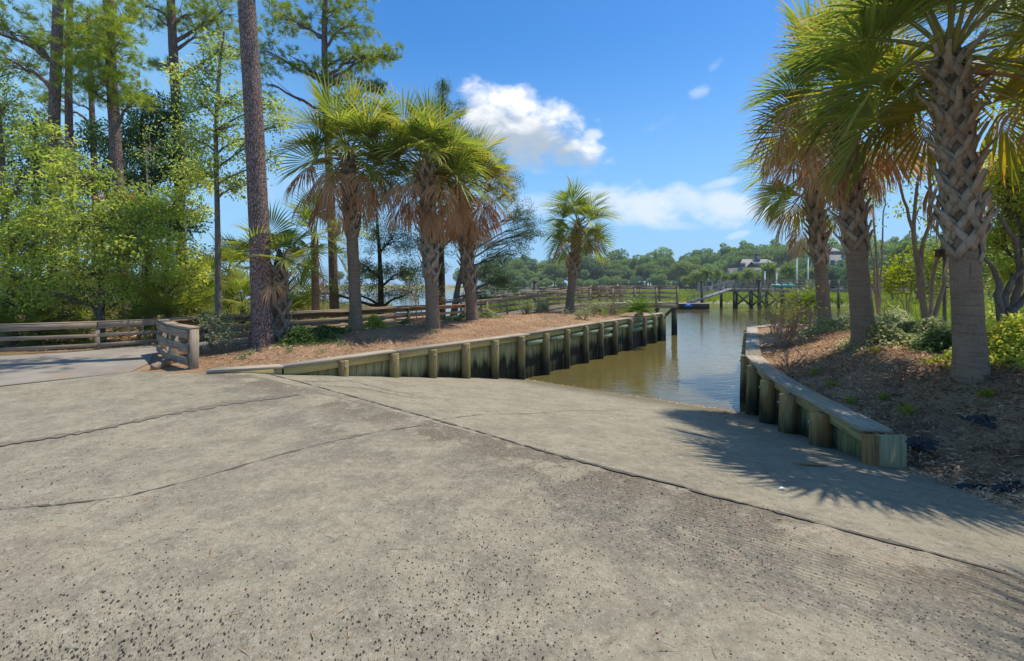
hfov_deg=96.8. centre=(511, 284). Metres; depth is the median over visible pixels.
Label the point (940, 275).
broadleaf tree
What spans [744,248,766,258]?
broadleaf tree
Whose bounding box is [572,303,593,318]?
bush
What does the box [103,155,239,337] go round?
broadleaf tree
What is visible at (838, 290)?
walkway
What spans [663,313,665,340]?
mooring pile
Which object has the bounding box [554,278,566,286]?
shrub
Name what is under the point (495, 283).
shrub
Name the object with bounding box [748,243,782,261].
broadleaf tree
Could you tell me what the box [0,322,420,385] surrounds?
path
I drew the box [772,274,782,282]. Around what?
broadleaf tree
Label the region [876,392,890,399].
weed
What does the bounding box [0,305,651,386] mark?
ground
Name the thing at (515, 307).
marsh grass
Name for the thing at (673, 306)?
boardwalk
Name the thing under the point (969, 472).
mulch chips
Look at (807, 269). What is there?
boat lift post
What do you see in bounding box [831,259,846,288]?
broadleaf tree
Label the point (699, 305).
floating dock
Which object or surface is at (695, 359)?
water
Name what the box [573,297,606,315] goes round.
bush
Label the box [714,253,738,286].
broadleaf tree
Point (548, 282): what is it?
shrub
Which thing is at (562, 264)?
broadleaf tree
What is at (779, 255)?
broadleaf tree
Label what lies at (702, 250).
pine tree
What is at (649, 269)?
broadleaf tree
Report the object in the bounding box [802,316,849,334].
ground cover
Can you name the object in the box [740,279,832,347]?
shrub
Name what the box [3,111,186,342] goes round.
broadleaf tree
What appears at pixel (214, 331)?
shrub
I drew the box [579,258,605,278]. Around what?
broadleaf tree
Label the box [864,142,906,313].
tree
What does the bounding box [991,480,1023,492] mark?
netting
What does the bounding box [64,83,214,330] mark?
evergreen tree
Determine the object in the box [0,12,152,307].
pine tree
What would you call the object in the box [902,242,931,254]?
broadleaf tree
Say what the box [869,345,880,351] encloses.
weed
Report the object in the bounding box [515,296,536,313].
bush
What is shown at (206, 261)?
palmetto
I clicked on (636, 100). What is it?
sky
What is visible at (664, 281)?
shrub
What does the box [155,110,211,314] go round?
sapling
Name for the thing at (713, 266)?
broadleaf tree
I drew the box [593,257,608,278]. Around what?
broadleaf tree
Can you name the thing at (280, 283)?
palm tree
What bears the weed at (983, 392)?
on the mulch bank
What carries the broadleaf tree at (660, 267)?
on the shore
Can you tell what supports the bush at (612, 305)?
on the ground at (155, 358)
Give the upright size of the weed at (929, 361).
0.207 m
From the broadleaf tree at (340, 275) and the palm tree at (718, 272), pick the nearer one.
the palm tree at (718, 272)
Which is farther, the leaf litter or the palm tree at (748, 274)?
the palm tree at (748, 274)
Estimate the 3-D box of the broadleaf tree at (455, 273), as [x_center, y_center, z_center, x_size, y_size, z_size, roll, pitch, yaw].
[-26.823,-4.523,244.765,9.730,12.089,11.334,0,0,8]
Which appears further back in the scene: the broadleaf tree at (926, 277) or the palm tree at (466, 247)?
the broadleaf tree at (926, 277)
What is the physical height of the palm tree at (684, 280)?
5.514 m
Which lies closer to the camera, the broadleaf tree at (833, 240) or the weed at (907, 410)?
the weed at (907, 410)
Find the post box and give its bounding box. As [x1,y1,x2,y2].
[933,249,946,325]
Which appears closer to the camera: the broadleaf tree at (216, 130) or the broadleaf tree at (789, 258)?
the broadleaf tree at (216, 130)
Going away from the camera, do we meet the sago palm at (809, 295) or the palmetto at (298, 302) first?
the sago palm at (809, 295)
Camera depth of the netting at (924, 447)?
5.37 m
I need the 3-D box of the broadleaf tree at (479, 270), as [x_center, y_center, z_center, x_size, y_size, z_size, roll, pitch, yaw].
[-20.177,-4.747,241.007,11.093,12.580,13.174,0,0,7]
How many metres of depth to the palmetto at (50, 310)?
13.88 m
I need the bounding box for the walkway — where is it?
[799,280,1013,307]
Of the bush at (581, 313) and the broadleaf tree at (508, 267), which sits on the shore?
the broadleaf tree at (508, 267)
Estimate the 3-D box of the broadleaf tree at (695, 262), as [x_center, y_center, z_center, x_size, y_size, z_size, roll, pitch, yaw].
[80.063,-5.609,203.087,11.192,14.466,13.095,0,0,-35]
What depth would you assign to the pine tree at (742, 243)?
219.21 m
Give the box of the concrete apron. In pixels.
[0,371,1023,660]
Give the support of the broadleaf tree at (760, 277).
on the shore
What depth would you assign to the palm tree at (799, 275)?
105.48 m
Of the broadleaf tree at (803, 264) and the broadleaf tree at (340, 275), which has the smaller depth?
the broadleaf tree at (803, 264)
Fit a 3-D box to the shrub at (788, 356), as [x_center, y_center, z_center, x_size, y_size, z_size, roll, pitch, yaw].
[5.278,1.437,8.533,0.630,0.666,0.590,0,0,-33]
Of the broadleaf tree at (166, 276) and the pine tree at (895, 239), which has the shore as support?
the pine tree at (895, 239)
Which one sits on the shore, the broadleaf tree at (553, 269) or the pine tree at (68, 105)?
the broadleaf tree at (553, 269)
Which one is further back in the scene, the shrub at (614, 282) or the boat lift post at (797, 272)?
the shrub at (614, 282)
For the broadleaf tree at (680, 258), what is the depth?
217.49 m
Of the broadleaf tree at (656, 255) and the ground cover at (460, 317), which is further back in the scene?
the broadleaf tree at (656, 255)
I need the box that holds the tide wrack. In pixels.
[525,378,744,412]
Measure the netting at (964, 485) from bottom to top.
0.096 m
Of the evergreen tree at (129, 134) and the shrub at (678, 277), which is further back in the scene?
the shrub at (678, 277)
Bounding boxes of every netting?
[905,435,941,445]
[907,443,937,452]
[951,483,988,490]
[957,414,1000,429]
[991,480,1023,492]
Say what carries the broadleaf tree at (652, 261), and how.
on the shore
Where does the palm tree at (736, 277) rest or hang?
on the marsh
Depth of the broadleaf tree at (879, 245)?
165.75 m
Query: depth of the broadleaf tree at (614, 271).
212.46 m
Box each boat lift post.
[796,258,797,288]
[807,257,808,284]
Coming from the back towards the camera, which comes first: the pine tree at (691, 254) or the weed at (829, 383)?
the pine tree at (691, 254)
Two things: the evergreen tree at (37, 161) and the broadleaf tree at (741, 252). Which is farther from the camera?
the broadleaf tree at (741, 252)
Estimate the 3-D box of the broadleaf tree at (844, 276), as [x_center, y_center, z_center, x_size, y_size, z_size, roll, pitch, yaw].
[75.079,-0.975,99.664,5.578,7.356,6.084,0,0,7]
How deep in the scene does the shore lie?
228.49 m
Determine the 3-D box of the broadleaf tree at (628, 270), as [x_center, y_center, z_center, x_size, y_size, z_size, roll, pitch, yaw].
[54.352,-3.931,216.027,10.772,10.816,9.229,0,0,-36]
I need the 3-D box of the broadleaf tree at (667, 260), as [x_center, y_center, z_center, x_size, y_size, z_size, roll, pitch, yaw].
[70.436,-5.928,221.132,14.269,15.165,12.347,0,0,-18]
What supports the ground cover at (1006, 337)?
on the mulch bank
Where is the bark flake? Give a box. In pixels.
[792,462,827,466]
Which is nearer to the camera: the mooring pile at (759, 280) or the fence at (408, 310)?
the fence at (408, 310)
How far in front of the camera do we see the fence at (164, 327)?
8.86 m
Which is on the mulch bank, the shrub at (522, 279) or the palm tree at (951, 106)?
the palm tree at (951, 106)
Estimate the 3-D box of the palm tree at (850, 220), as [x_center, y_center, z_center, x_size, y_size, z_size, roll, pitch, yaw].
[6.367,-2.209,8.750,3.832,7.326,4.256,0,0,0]
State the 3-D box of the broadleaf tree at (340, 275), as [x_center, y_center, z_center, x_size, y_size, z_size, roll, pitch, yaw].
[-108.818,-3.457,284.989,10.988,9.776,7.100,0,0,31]
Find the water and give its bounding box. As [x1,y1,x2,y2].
[0,290,918,453]
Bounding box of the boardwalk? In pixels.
[446,285,678,334]
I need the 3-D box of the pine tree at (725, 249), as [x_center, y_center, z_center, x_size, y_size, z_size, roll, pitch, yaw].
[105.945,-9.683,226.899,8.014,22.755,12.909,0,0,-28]
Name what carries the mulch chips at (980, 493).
on the boat ramp
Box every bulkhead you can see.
[206,313,663,408]
[739,324,906,525]
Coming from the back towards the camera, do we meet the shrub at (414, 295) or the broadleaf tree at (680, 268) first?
the broadleaf tree at (680, 268)
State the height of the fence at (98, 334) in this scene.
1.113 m
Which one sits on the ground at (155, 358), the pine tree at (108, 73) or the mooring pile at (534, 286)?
the pine tree at (108, 73)
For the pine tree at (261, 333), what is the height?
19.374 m
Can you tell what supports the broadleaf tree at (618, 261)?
on the shore
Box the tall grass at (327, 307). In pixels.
[112,297,393,329]
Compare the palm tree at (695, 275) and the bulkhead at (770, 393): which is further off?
the palm tree at (695, 275)
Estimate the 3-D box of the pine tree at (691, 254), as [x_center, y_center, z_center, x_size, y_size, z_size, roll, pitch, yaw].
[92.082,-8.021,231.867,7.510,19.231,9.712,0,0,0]
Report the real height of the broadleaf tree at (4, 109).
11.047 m
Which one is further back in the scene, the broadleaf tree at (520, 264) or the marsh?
the broadleaf tree at (520, 264)
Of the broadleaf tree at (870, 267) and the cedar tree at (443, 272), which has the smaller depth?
the cedar tree at (443, 272)
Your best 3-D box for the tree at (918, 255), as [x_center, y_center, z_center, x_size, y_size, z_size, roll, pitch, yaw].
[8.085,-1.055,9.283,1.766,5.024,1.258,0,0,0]
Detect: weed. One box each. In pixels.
[234,352,246,359]
[245,347,255,354]
[314,347,327,353]
[334,340,348,345]
[810,368,822,373]
[826,378,838,386]
[845,395,856,402]
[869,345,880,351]
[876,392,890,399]
[897,401,918,413]
[918,357,937,364]
[974,388,996,396]
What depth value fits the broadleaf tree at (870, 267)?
95.99 m
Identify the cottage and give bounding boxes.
[698,278,712,290]
[717,278,723,290]
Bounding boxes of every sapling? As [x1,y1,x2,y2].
[0,163,61,334]
[42,144,112,341]
[118,124,176,337]
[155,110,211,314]
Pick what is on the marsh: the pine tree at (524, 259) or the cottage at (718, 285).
the cottage at (718, 285)
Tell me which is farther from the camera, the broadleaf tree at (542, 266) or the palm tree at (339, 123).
the broadleaf tree at (542, 266)
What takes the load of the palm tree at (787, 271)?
on the marsh
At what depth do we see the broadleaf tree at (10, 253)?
13.10 m
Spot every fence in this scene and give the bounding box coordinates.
[0,305,425,351]
[156,319,199,369]
[167,304,465,346]
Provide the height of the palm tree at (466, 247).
7.449 m
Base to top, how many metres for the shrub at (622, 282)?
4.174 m
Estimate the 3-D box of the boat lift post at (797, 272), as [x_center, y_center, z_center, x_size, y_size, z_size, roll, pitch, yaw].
[34.870,0.355,55.700,0.165,7.290,0.165,0,0,0]
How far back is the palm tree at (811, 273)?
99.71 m
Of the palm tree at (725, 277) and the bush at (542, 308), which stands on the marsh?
the palm tree at (725, 277)
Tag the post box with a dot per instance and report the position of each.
(940, 253)
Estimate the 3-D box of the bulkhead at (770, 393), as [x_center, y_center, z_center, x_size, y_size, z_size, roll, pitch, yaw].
[6.959,2.761,11.697,2.276,2.517,14.133,0,0,30]
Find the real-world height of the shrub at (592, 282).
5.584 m
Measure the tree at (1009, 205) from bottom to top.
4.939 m
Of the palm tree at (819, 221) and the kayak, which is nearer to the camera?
the palm tree at (819, 221)
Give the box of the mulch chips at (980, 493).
[891,462,1023,511]
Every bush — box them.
[118,279,236,325]
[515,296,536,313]
[531,300,551,312]
[557,304,569,315]
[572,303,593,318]
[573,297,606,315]
[596,295,630,315]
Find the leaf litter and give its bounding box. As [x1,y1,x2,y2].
[0,329,248,351]
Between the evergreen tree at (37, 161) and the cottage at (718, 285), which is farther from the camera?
the cottage at (718, 285)
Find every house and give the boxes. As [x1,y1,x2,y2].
[726,254,782,288]
[808,248,844,288]
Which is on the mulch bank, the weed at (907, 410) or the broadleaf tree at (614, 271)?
the weed at (907, 410)
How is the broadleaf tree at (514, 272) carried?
on the shore
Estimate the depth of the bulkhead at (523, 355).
12.29 m
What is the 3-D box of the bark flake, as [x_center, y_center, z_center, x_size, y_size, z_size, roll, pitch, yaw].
[3.197,1.934,4.882,0.344,0.024,0.055,0,0,7]
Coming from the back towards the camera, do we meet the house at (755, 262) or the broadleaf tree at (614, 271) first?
the broadleaf tree at (614, 271)
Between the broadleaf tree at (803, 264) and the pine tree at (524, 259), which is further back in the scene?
the pine tree at (524, 259)
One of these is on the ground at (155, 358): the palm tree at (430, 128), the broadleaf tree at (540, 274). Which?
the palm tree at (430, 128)
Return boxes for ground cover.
[271,324,344,346]
[314,324,356,334]
[363,314,391,328]
[389,318,415,325]
[440,313,465,321]
[478,306,501,317]
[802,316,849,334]
[828,310,951,354]
[834,305,914,327]
[904,327,951,353]
[931,312,1023,371]
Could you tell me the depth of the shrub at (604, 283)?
205.43 m
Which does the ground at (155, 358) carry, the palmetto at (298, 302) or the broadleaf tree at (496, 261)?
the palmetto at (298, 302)
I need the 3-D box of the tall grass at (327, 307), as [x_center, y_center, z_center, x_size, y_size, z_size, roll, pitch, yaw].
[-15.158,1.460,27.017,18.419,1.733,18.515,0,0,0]
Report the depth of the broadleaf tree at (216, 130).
13.12 m
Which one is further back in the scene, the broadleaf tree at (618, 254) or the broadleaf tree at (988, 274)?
the broadleaf tree at (618, 254)
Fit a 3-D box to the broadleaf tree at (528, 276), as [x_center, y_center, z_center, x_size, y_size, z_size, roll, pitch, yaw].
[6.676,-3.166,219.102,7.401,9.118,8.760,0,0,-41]
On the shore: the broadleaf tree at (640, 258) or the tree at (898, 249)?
the broadleaf tree at (640, 258)
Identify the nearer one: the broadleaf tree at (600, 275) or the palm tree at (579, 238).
the palm tree at (579, 238)
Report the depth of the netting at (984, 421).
5.28 m
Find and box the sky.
[0,0,1023,284]
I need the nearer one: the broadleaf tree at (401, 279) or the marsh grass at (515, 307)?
the marsh grass at (515, 307)
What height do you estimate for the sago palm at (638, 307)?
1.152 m
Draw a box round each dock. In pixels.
[677,303,709,308]
[720,280,816,307]
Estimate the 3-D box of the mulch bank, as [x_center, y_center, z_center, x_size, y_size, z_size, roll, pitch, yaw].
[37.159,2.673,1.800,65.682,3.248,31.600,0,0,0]
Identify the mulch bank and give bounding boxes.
[758,325,1023,504]
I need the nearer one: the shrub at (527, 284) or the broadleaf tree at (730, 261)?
the broadleaf tree at (730, 261)
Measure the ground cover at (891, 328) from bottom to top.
0.863 m
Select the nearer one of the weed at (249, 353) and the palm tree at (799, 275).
the weed at (249, 353)
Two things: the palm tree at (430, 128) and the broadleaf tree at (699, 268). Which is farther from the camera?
the broadleaf tree at (699, 268)
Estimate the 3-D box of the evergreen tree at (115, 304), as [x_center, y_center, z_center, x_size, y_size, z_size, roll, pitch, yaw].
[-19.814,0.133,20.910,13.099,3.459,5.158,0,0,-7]
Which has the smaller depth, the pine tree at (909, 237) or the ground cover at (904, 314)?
the ground cover at (904, 314)
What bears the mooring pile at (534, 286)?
in the water
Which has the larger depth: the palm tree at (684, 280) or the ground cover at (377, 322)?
the palm tree at (684, 280)
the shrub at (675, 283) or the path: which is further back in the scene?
the shrub at (675, 283)
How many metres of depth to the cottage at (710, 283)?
136.00 m
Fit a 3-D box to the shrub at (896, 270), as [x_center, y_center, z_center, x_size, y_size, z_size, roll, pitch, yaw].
[13.572,0.461,15.350,2.663,4.028,2.047,0,0,0]
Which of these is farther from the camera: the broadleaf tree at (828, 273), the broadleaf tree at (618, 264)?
the broadleaf tree at (618, 264)
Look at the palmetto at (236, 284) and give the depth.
13.89 m
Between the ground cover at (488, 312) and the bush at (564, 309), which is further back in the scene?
the bush at (564, 309)
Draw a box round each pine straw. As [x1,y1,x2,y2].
[585,418,1022,534]
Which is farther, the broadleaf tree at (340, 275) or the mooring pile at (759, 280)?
the broadleaf tree at (340, 275)
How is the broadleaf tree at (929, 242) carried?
on the shore
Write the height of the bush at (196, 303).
2.093 m
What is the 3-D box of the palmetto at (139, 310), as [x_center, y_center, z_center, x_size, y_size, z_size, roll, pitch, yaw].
[-11.024,0.878,13.922,3.075,2.749,3.444,0,0,0]
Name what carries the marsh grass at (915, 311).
on the marsh
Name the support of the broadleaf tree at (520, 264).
on the shore
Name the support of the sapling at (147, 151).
on the ground at (155, 358)
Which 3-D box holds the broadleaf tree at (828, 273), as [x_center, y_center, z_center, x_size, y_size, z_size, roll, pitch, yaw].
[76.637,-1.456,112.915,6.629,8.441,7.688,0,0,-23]
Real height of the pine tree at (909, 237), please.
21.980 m
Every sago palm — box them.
[618,294,656,320]
[777,279,836,324]
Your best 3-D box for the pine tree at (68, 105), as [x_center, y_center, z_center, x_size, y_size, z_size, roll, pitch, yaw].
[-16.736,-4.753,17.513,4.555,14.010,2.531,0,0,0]
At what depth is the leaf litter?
13.68 m
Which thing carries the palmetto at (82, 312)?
on the ground at (155, 358)
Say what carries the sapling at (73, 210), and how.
on the ground at (155, 358)
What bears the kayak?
on the dock at (750, 294)
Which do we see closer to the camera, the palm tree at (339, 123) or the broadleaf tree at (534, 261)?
the palm tree at (339, 123)
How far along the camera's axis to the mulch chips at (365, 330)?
11.77 m
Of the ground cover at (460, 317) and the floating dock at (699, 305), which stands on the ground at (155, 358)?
the ground cover at (460, 317)
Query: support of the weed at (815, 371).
on the mulch bank
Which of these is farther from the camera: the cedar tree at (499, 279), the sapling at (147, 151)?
the cedar tree at (499, 279)
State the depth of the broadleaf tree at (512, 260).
243.73 m
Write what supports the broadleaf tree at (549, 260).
on the shore
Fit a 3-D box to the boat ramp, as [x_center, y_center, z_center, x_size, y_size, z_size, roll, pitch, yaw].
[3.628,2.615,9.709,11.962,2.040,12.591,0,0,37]
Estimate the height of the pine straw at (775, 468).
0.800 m
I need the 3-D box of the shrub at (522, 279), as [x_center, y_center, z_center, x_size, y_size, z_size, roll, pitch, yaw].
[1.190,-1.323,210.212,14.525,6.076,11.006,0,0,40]
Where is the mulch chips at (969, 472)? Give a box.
[760,329,1023,504]
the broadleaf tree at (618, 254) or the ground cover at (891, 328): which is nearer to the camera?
the ground cover at (891, 328)
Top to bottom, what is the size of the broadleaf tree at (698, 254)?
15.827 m
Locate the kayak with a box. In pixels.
[771,282,789,288]
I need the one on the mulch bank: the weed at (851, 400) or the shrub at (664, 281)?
the weed at (851, 400)
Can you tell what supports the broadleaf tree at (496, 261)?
on the shore
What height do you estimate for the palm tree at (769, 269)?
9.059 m
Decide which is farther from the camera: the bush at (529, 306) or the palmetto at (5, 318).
the bush at (529, 306)
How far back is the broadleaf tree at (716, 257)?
205.83 m
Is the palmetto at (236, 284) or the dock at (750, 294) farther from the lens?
the dock at (750, 294)
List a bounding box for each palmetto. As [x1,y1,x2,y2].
[0,282,123,345]
[0,286,94,345]
[1,305,125,345]
[90,269,210,343]
[154,253,247,333]
[172,231,249,324]
[190,251,288,331]
[288,271,332,324]
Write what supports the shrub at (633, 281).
on the shore
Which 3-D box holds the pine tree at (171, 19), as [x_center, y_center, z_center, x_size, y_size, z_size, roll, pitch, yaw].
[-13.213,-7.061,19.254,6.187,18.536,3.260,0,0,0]
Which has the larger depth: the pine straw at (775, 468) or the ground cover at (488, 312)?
the ground cover at (488, 312)
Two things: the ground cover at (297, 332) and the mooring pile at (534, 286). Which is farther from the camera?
the mooring pile at (534, 286)
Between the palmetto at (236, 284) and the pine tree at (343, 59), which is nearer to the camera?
the palmetto at (236, 284)
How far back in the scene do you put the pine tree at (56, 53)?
15.37 m
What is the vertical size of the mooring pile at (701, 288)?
4.492 m
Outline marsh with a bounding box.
[617,293,913,305]
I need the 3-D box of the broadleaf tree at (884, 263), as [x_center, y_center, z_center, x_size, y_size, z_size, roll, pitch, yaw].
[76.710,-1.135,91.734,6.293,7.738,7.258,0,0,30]
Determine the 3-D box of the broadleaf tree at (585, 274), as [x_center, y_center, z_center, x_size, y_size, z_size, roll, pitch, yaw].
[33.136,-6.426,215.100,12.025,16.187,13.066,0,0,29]
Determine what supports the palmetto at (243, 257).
on the ground at (155, 358)
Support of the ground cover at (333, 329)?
on the ground at (155, 358)
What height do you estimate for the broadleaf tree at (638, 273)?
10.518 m
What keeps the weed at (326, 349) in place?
on the ground at (155, 358)
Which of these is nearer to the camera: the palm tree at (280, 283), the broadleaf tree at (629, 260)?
the palm tree at (280, 283)
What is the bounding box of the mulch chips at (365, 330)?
[172,311,634,369]
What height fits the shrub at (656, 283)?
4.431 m
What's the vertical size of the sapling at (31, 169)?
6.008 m
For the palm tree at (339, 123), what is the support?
on the ground at (155, 358)
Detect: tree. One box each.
[0,0,128,333]
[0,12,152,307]
[0,54,40,336]
[0,103,101,322]
[0,162,75,342]
[0,257,228,318]
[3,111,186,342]
[8,0,138,330]
[49,0,166,337]
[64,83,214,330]
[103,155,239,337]
[126,0,271,314]
[157,24,298,335]
[214,200,338,341]
[234,0,406,324]
[238,0,275,349]
[266,67,416,329]
[272,187,371,325]
[290,213,424,319]
[338,271,343,285]
[345,82,500,328]
[394,114,523,320]
[396,75,483,315]
[398,266,415,285]
[450,152,546,316]
[452,268,459,280]
[476,264,482,279]
[482,256,504,279]
[502,257,525,286]
[503,264,513,286]
[506,269,525,280]
[512,259,529,273]
[519,268,534,281]
[521,254,530,265]
[526,258,547,276]
[532,264,546,286]
[535,267,555,280]
[539,175,622,311]
[541,262,565,286]
[548,258,565,286]
[555,261,580,278]
[578,254,592,287]
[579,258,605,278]
[582,253,604,279]
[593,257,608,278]
[604,248,629,263]
[604,262,621,277]
[606,264,626,277]
[611,259,625,285]
[618,265,635,279]
[621,258,638,268]
[623,254,649,279]
[633,264,648,281]
[639,255,663,285]
[639,264,660,285]
[645,264,665,278]
[646,246,674,261]
[654,256,674,265]
[656,260,669,271]
[662,261,692,287]
[669,255,687,266]
[677,256,700,287]
[681,276,688,290]
[684,264,702,276]
[685,250,700,256]
[686,273,694,289]
[687,253,705,265]
[690,269,703,291]
[695,248,712,258]
[699,265,716,290]
[700,251,721,286]
[704,263,717,287]
[709,268,722,291]
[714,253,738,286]
[716,255,747,274]
[717,242,736,256]
[720,272,730,283]
[724,98,896,323]
[727,270,741,288]
[730,248,751,259]
[734,0,987,346]
[734,240,749,253]
[740,267,756,288]
[744,243,764,250]
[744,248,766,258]
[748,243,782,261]
[750,0,1023,384]
[750,271,766,288]
[757,260,778,288]
[761,244,788,264]
[769,239,785,248]
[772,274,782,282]
[777,260,801,281]
[778,245,806,264]
[783,250,805,287]
[789,268,801,287]
[794,249,810,287]
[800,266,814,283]
[801,238,839,246]
[802,263,834,286]
[828,267,844,288]
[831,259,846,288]
[839,264,871,287]
[845,246,880,268]
[861,125,947,326]
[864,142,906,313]
[869,265,887,282]
[870,237,883,248]
[873,260,910,292]
[877,242,918,257]
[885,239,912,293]
[890,236,899,243]
[900,232,935,241]
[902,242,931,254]
[905,260,942,291]
[917,238,939,248]
[928,257,949,294]
[955,0,1023,82]
[976,78,1023,353]
[981,262,993,294]
[981,263,1012,287]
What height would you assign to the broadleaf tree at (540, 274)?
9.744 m
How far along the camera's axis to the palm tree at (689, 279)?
127.86 m
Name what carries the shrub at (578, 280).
on the shore
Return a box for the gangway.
[686,280,733,302]
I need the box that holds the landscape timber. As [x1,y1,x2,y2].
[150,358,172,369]
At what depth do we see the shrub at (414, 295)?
17.48 m
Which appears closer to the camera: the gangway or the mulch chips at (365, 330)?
the mulch chips at (365, 330)
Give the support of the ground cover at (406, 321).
on the ground at (155, 358)
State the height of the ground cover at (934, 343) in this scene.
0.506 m
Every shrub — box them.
[192,307,249,353]
[384,272,451,323]
[484,274,508,287]
[501,275,526,287]
[520,279,532,287]
[528,277,547,286]
[537,278,554,286]
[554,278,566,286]
[566,277,584,286]
[584,275,609,285]
[599,276,619,285]
[607,275,621,285]
[617,278,630,285]
[625,276,645,285]
[646,273,678,285]
[646,277,660,285]
[671,272,697,287]
[671,280,684,286]
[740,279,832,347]
[771,344,811,373]
[870,239,949,319]
[982,238,1023,328]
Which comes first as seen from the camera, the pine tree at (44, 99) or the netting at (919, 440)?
the netting at (919, 440)
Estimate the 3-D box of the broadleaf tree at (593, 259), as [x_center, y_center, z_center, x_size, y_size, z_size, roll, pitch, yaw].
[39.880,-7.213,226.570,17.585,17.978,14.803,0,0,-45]
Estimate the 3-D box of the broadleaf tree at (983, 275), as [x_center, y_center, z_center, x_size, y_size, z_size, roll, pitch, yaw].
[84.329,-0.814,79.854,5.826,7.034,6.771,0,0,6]
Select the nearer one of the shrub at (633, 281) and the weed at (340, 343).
the weed at (340, 343)
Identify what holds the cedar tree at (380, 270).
on the ground at (155, 358)
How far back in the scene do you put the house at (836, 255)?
128.00 m
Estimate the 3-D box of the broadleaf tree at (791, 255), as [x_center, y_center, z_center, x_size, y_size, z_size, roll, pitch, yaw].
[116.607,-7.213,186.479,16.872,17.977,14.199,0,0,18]
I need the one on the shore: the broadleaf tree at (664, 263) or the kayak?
the broadleaf tree at (664, 263)
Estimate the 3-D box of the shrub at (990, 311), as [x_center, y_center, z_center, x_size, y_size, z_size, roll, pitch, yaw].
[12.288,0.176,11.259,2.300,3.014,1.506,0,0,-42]
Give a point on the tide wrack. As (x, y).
(678, 403)
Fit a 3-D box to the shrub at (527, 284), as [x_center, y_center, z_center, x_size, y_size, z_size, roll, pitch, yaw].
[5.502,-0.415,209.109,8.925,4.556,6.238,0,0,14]
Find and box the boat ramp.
[243,372,1023,576]
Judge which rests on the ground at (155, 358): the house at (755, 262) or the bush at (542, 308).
the bush at (542, 308)
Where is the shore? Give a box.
[116,285,912,291]
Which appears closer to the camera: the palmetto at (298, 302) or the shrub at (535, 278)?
the palmetto at (298, 302)
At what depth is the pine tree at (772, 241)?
203.83 m
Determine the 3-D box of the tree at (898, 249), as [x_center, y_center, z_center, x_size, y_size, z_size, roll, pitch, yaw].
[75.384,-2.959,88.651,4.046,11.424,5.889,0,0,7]
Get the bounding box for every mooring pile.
[533,280,536,305]
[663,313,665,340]
[700,280,702,302]
[757,278,761,308]
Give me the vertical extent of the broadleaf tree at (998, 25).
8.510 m
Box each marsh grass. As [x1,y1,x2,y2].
[478,295,643,314]
[562,288,1023,330]
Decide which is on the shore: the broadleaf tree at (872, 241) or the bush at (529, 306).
the broadleaf tree at (872, 241)
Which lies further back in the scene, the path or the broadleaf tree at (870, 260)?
the broadleaf tree at (870, 260)
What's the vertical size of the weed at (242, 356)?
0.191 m
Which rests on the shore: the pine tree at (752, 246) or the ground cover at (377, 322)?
the pine tree at (752, 246)

